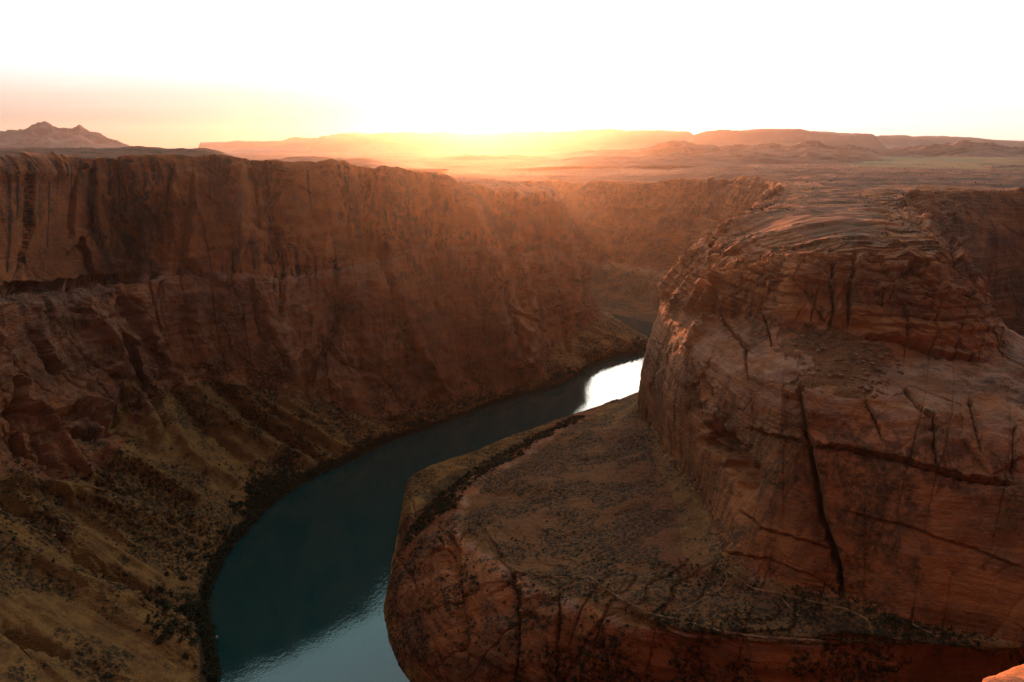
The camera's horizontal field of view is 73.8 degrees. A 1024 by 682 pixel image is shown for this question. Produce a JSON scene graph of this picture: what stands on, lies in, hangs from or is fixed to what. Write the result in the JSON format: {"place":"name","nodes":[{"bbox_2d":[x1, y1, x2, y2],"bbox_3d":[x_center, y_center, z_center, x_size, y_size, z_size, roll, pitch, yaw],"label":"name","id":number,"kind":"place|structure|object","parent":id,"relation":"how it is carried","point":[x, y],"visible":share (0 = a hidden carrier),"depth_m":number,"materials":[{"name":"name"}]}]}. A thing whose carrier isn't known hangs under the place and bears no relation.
{"place":"outdoors","nodes":[
{"label":"outdoors","id":0,"kind":"place"},
{"bbox_2d":[0,633,53,681],"bbox_3d":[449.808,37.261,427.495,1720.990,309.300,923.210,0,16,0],"label":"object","id":1,"kind":"structure","parent":0,"point":[18,663],"depth_m":331.68,"materials":[{"name":"stone"}]},
{"bbox_2d":[0,121,129,147],"bbox_3d":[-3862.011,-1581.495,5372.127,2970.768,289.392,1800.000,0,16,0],"label":"mountain","id":2,"kind":"structure","parent":0,"point":[44,134],"depth_m":5077.02,"materials":[{"name":"stone"}]},
{"bbox_2d":[0,151,605,480],"bbox_3d":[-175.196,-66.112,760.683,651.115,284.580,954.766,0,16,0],"label":"canyon wall","id":3,"kind":"structure","parent":0,"point":[130,285],"depth_m":658.00,"materials":[{"name":"stone"}]},
{"bbox_2d":[0,311,648,681],"bbox_3d":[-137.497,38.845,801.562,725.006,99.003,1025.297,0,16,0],"label":"talus slope","id":4,"kind":"structure","parent":0,"point":[51,630],"depth_m":484.12,"materials":[{"name":"stone"}]},
{"bbox_2d":[152,621,165,628],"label":"shrub","id":5,"kind":"object","parent":4,"relation":"on","point":[161,624],"visible":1,"depth_m":409.18,"materials":[{"name":"green plant"}]},
{"bbox_2d":[154,585,167,594],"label":"shrub","id":6,"kind":"object","parent":4,"relation":"on","point":[158,589],"visible":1,"depth_m":444.79,"materials":[{"name":"green plant"}]},
{"bbox_2d":[157,631,167,639],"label":"shrub","id":7,"kind":"object","parent":4,"relation":"on","point":[164,635],"visible":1,"depth_m":402.86,"materials":[{"name":"green plant"}]},
{"bbox_2d":[157,599,170,604],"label":"shrub","id":8,"kind":"object","parent":4,"relation":"on","point":[166,602],"visible":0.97,"depth_m":432.81,"materials":[{"name":"green plant"}]},
{"bbox_2d":[163,603,172,610],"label":"shrub","id":9,"kind":"object","parent":4,"relation":"on","point":[166,606],"visible":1,"depth_m":428.96,"materials":[{"name":"green plant"}]},
{"bbox_2d":[167,630,174,636],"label":"shrub","id":10,"kind":"object","parent":4,"relation":"on","point":[170,633],"visible":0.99,"depth_m":407.26,"materials":[{"name":"green plant"}]},
{"bbox_2d":[175,604,184,614],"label":"shrub","id":11,"kind":"object","parent":4,"relation":"on","point":[178,609],"visible":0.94,"depth_m":437.98,"materials":[{"name":"green plant"}]},
{"bbox_2d":[179,574,186,579],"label":"shrub","id":12,"kind":"object","parent":4,"relation":"on","point":[184,576],"visible":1,"depth_m":470.76,"materials":[{"name":"green plant"}]},
{"bbox_2d":[180,653,188,659],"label":"shrub","id":13,"kind":"object","parent":4,"relation":"on","point":[183,656],"visible":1,"depth_m":401.12,"materials":[{"name":"green plant"}]},
{"bbox_2d":[184,623,191,632],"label":"shrub","id":14,"kind":"object","parent":4,"relation":"on","point":[187,627],"visible":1,"depth_m":417.90,"materials":[{"name":"green plant"}]},
{"bbox_2d":[183,595,194,601],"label":"shrub","id":15,"kind":"object","parent":4,"relation":"on","point":[187,598],"visible":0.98,"depth_m":450.36,"materials":[{"name":"green plant"}]},
{"bbox_2d":[188,637,198,645],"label":"shrub","id":16,"kind":"object","parent":4,"relation":"on","point":[191,641],"visible":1,"depth_m":409.25,"materials":[{"name":"green plant"}]},
{"bbox_2d":[194,626,203,633],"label":"shrub","id":17,"kind":"object","parent":4,"relation":"on","point":[197,630],"visible":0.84,"depth_m":425.46,"materials":[{"name":"green plant"}]},
{"bbox_2d":[2,320,901,622],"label":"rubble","id":18,"kind":"object","parent":4,"relation":"on","point":[542,378],"visible":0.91,"depth_m":447.63,"materials":[{"name":"stone"}]},
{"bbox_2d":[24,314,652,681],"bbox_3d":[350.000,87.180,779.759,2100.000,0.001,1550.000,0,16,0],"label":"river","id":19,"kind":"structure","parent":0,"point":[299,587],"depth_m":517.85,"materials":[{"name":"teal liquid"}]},
{"bbox_2d":[277,156,447,169],"bbox_3d":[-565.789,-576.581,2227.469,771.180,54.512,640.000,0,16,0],"label":"hill","id":20,"kind":"structure","parent":0,"point":[370,163],"depth_m":2143.36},
{"bbox_2d":[437,154,561,161],"bbox_3d":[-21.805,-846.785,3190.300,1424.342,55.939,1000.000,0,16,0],"label":"hill","id":21,"kind":"structure","parent":0,"point":[469,157],"depth_m":2963.45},
{"bbox_2d":[0,146,1023,247],"bbox_3d":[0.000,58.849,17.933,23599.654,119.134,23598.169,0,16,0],"label":"ground","id":22,"kind":"structure","parent":0,"point":[826,217],"depth_m":1596.44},
{"bbox_2d":[198,137,316,151],"bbox_3d":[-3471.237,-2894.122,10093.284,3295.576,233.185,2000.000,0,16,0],"label":"mesa","id":23,"kind":"structure","parent":22,"relation":"on","point":[297,144],"depth_m":9584.03,"materials":[{"name":"brown stone"}]},
{"bbox_2d":[308,129,692,151],"bbox_3d":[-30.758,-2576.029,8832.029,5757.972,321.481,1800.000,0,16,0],"label":"mesa","id":24,"kind":"structure","parent":22,"relation":"on","point":[590,139],"depth_m":8384.44,"materials":[{"name":"orange stone"}]},
{"bbox_2d":[0,146,1023,681],"bbox_3d":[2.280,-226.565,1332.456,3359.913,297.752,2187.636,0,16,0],"label":"scrub","id":25,"kind":"object","parent":22,"relation":"on","point":[442,504],"visible":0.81,"depth_m":546.94,"materials":[{"name":"green plant"}]},
{"bbox_2d":[688,128,886,148],"bbox_3d":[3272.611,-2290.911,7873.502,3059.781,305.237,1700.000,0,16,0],"label":"mesa","id":26,"kind":"structure","parent":22,"relation":"on","point":[783,137],"depth_m":7465.52,"materials":[{"name":"brown stone"}]},
{"bbox_2d":[877,135,1023,148],"bbox_3d":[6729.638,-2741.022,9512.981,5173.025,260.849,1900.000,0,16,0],"label":"mesa","id":27,"kind":"structure","parent":22,"relation":"on","point":[890,141],"depth_m":9029.75,"materials":[{"name":"brown stone"}]},
{"bbox_2d":[0,0,1023,148],"label":"sky","id":28,"kind":"structure","parent":0,"point":[168,74],"materials":[{"name":"white"}]},
{"bbox_2d":[480,520,618,577],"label":"path","id":29,"kind":"structure","parent":0,"point":[540,574],"depth_m":393.78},
{"bbox_2d":[500,175,823,323],"bbox_3d":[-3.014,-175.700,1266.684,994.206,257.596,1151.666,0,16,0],"label":"canyon wall","id":30,"kind":"structure","parent":0,"point":[636,239],"depth_m":1459.66,"materials":[{"name":"stone"}]},
{"bbox_2d":[495,151,892,168],"bbox_3d":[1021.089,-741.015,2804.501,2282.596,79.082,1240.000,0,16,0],"label":"hill","id":31,"kind":"structure","parent":0,"point":[677,160],"depth_m":2415.90,"materials":[{"name":"brown stone"}]},
{"bbox_2d":[673,565,727,614],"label":"path","id":32,"kind":"structure","parent":0,"point":[707,596],"depth_m":351.63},
{"bbox_2d":[383,392,1023,681],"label":"rock bench","id":33,"kind":"object","parent":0,"point":[552,644],"visible":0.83,"depth_m":386.87,"materials":[{"name":"stone"}]},
{"bbox_2d":[637,190,1023,641],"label":"butte","id":34,"kind":"object","parent":33,"relation":"on","point":[902,495],"visible":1,"depth_m":379.57,"materials":[{"name":"stone"}]},
{"bbox_2d":[590,576,861,641],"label":"path","id":35,"kind":"structure","parent":0,"point":[744,634],"depth_m":320.81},
{"bbox_2d":[546,139,1023,157],"bbox_3d":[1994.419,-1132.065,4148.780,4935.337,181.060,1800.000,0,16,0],"label":"hill","id":36,"kind":"structure","parent":0,"point":[964,148],"depth_m":3843.01,"materials":[{"name":"brown stone"}]},
{"bbox_2d":[775,589,798,615],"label":"path","id":37,"kind":"structure","parent":0,"point":[785,601],"depth_m":341.04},
{"bbox_2d":[727,571,873,633],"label":"path","id":38,"kind":"structure","parent":0,"point":[847,609],"depth_m":337.94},
{"bbox_2d":[859,185,1023,336],"bbox_3d":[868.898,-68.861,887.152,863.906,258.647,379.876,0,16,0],"label":"canyon wall","id":39,"kind":"structure","parent":0,"point":[985,226],"depth_m":882.93,"materials":[{"name":"stone"}]},
{"bbox_2d":[982,664,1023,681],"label":"rim rock","id":40,"kind":"object","parent":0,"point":[1014,674],"visible":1,"depth_m":4.00,"materials":[{"name":"stone"}]},
{"bbox_2d":[983,165,1023,168],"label":"hill","id":41,"kind":"structure","parent":0,"point":[997,167],"depth_m":1800.77,"materials":[{"name":"brown stone"}]}
]}

